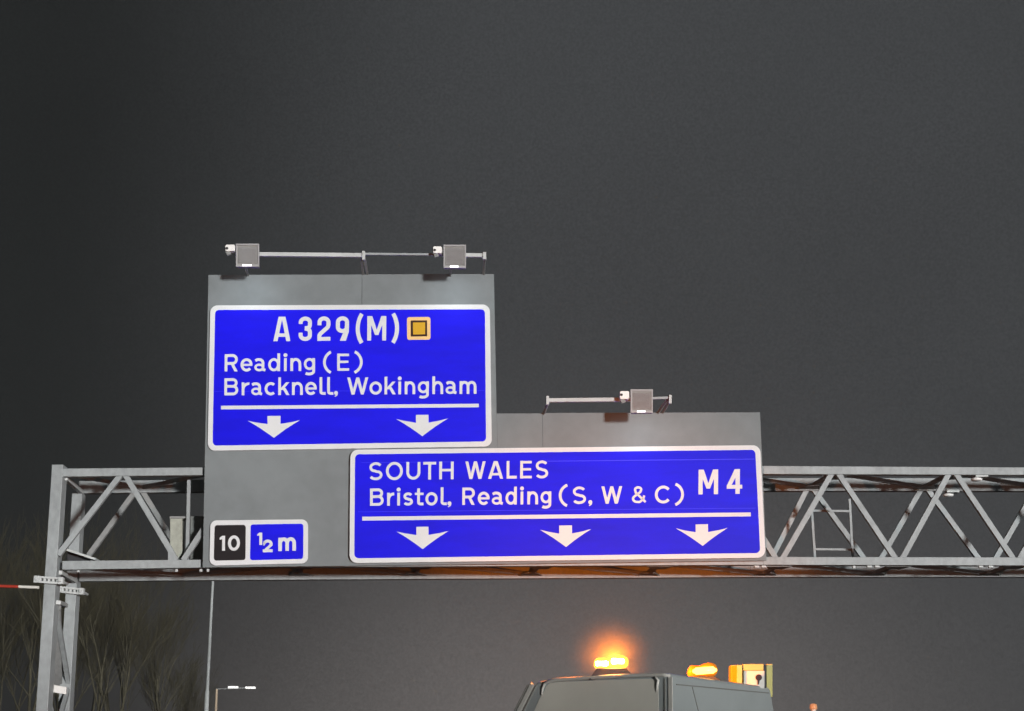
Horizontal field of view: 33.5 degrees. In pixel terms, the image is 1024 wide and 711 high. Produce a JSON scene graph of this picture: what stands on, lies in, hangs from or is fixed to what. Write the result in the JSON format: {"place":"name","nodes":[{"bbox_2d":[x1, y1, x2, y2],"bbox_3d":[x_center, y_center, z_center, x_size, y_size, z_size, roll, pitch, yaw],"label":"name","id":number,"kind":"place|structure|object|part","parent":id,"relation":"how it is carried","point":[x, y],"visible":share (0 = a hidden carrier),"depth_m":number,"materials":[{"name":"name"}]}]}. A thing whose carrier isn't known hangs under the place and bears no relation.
{"place":"outdoors","nodes":[
{"label":"outdoors","id":0,"kind":"place"},
{"bbox_2d":[0,585,38,588],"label":"height gauge pole","id":1,"kind":"object","parent":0,"point":[19,586],"visible":1,"depth_m":38.88,"materials":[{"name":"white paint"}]},
{"bbox_2d":[0,532,41,682],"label":"bare tree","id":2,"kind":"object","parent":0,"point":[4,632],"visible":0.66,"depth_m":144.03,"materials":[{"name":"brown plant"}]},
{"bbox_2d":[0,547,88,710],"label":"bare tree","id":3,"kind":"object","parent":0,"point":[23,682],"visible":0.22,"depth_m":186.13,"materials":[{"name":"brown plant"}]},
{"bbox_2d":[0,505,106,710],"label":"bare tree","id":4,"kind":"object","parent":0,"point":[29,693],"visible":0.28,"depth_m":149.42,"materials":[{"name":"brown plant"}]},
{"bbox_2d":[0,498,123,710],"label":"bare tree","id":5,"kind":"object","parent":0,"point":[36,596],"visible":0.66,"depth_m":134.57,"materials":[{"name":"brown plant"}]},
{"bbox_2d":[11,545,140,710],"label":"bare tree","id":6,"kind":"object","parent":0,"point":[57,694],"visible":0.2,"depth_m":160.32,"materials":[{"name":"brown plant"}]},
{"bbox_2d":[27,510,164,710],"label":"bare tree","id":7,"kind":"object","parent":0,"point":[96,690],"visible":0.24,"depth_m":187.15,"materials":[{"name":"brown plant"}]},
{"bbox_2d":[62,582,186,710],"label":"bare tree","id":8,"kind":"object","parent":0,"point":[106,706],"visible":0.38,"depth_m":163.80,"materials":[{"name":"brown plant"}]},
{"bbox_2d":[61,516,197,710],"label":"bare tree","id":9,"kind":"object","parent":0,"point":[121,607],"visible":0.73,"depth_m":137.81,"materials":[{"name":"brown plant"}]},
{"bbox_2d":[124,581,204,710],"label":"bare tree","id":10,"kind":"object","parent":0,"point":[157,702],"visible":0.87,"depth_m":149.68,"materials":[{"name":"brown plant"}]},
{"bbox_2d":[163,651,223,710],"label":"bare tree","id":11,"kind":"object","parent":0,"point":[191,689],"visible":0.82,"depth_m":204.81,"materials":[{"name":"brown plant"}]},
{"bbox_2d":[204,581,213,710],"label":"lamp column","id":12,"kind":"structure","parent":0,"point":[206,704],"depth_m":98.74,"materials":[{"name":"metal"}]},
{"bbox_2d":[215,686,255,710],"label":"lamp column","id":13,"kind":"structure","parent":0,"point":[229,687],"depth_m":147.34,"materials":[{"name":"beige metal"}]},
{"bbox_2d":[0,0,1023,710],"label":"sky","id":14,"kind":"structure","parent":0,"point":[807,216],"materials":[{"name":"grey"}]},
{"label":"road","id":15,"kind":"structure","parent":0,"visible":0},
{"bbox_2d":[33,465,1023,710],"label":"sign gantry","id":16,"kind":"object","parent":15,"relation":"on","point":[57,660],"visible":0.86,"depth_m":41.01,"materials":[{"name":"metal"}]},
{"bbox_2d":[170,516,185,559],"bbox_3d":[-7.925,4.345,40.347,0.376,1.011,0.360,0,-14,0],"label":"equipment cabinet","id":17,"kind":"object","parent":16,"relation":"on","point":[177,533],"visible":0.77,"depth_m":40.23,"materials":[{"name":"metal"}]},
{"bbox_2d":[190,516,203,559],"bbox_3d":[-7.431,4.378,40.674,0.517,1.030,0.350,0,-14,0],"label":"equipment cabinet","id":18,"kind":"object","parent":16,"relation":"attached to","point":[196,523],"visible":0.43,"depth_m":40.53,"materials":[{"name":"grey metal"}]},
{"bbox_2d":[203,274,765,567],"bbox_3d":[-0.726,1.506,40.541,13.297,7.137,0.255,0,-14,0],"label":"backing panel","id":19,"kind":"object","parent":16,"relation":"attached to","point":[311,488],"visible":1,"depth_m":40.29,"materials":[{"name":"metal"}]},
{"bbox_2d":[210,519,307,565],"bbox_3d":[-5.898,4.358,39.631,2.302,1.078,0.060,0,-14,0],"label":"junction sign","id":20,"kind":"object","parent":19,"relation":"attached to","point":[249,542],"visible":1,"depth_m":39.61,"materials":[{"name":"blue metal"}]},
{"bbox_2d":[208,304,491,450],"bbox_3d":[-3.881,0.512,40.623,6.801,3.596,0.065,0,-14,0],"label":"direction sign","id":21,"kind":"object","parent":19,"relation":"attached to","point":[299,377],"visible":1,"depth_m":40.60,"materials":[{"name":"blue metal"}]},
{"bbox_2d":[235,251,485,276],"bbox_3d":[-3.610,-2.185,40.938,5.994,0.372,1.036,0,-14,0],"label":"lamp arm","id":22,"kind":"object","parent":19,"relation":"attached to","point":[362,256],"visible":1,"depth_m":40.51},
{"bbox_2d":[225,244,258,267],"bbox_3d":[-6.385,-2.354,40.309,0.822,0.571,0.206,0,-14,0],"label":"floodlight","id":23,"kind":"object","parent":22,"relation":"attached to","point":[247,255],"visible":1,"depth_m":40.26,"materials":[{"name":"grey metal"}]},
{"bbox_2d":[433,245,465,269],"bbox_3d":[-1.480,-2.327,40.303,0.785,0.577,0.205,0,-14,0],"label":"floodlight","id":24,"kind":"object","parent":22,"relation":"attached to","point":[454,257],"visible":1,"depth_m":40.25,"materials":[{"name":"grey metal"}]},
{"bbox_2d":[349,445,764,562],"bbox_3d":[1.038,3.474,39.828,9.703,2.786,0.081,0,-14,0],"label":"direction sign","id":25,"kind":"object","parent":19,"relation":"attached to","point":[546,504],"visible":1,"depth_m":39.79,"materials":[{"name":"blue metal"}]},
{"bbox_2d":[542,395,671,414],"bbox_3d":[2.227,1.179,40.068,3.024,0.280,1.036,0,-14,0],"label":"lamp arm","id":26,"kind":"object","parent":19,"relation":"attached to","point":[571,400],"visible":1,"depth_m":39.62},
{"bbox_2d":[619,389,652,413],"bbox_3d":[2.880,1.074,39.425,0.770,0.558,0.203,0,-14,0],"label":"floodlight","id":27,"kind":"object","parent":26,"relation":"attached to","point":[641,401],"visible":1,"depth_m":39.37,"materials":[{"name":"grey metal"}]},
{"bbox_2d":[943,489,958,496],"bbox_3d":[10.934,3.434,42.395,0.419,0.169,0.329,0,-14,0],"label":"inspection lamp","id":28,"kind":"object","parent":16,"relation":"hanging from","point":[950,492],"visible":1,"depth_m":42.33,"materials":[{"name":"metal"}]},
{"bbox_2d":[971,475,987,481],"bbox_3d":[11.081,2.909,40.341,0.413,0.135,0.329,0,-14,0],"label":"inspection lamp","id":29,"kind":"object","parent":16,"relation":"hanging from","point":[976,478],"visible":1,"depth_m":40.27,"materials":[{"name":"metal"}]},
{"bbox_2d":[514,655,773,710],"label":"van","id":30,"kind":"object","parent":15,"relation":"on","point":[613,683],"visible":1,"depth_m":22.60,"materials":[{"name":"grey paint"}]},
{"bbox_3d":[0.978,4.763,22.470,2.448,0.920,0.008,-13,-19,41],"label":"rear window","id":31,"kind":"part","parent":30,"relation":"part of","materials":[{"name":"grey glass"}]},
{"bbox_2d":[810,704,816,710],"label":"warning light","id":32,"kind":"object","parent":15,"relation":"on","point":[813,707],"visible":1,"depth_m":29.37,"materials":[{"name":"orange plastic"}]}
]}

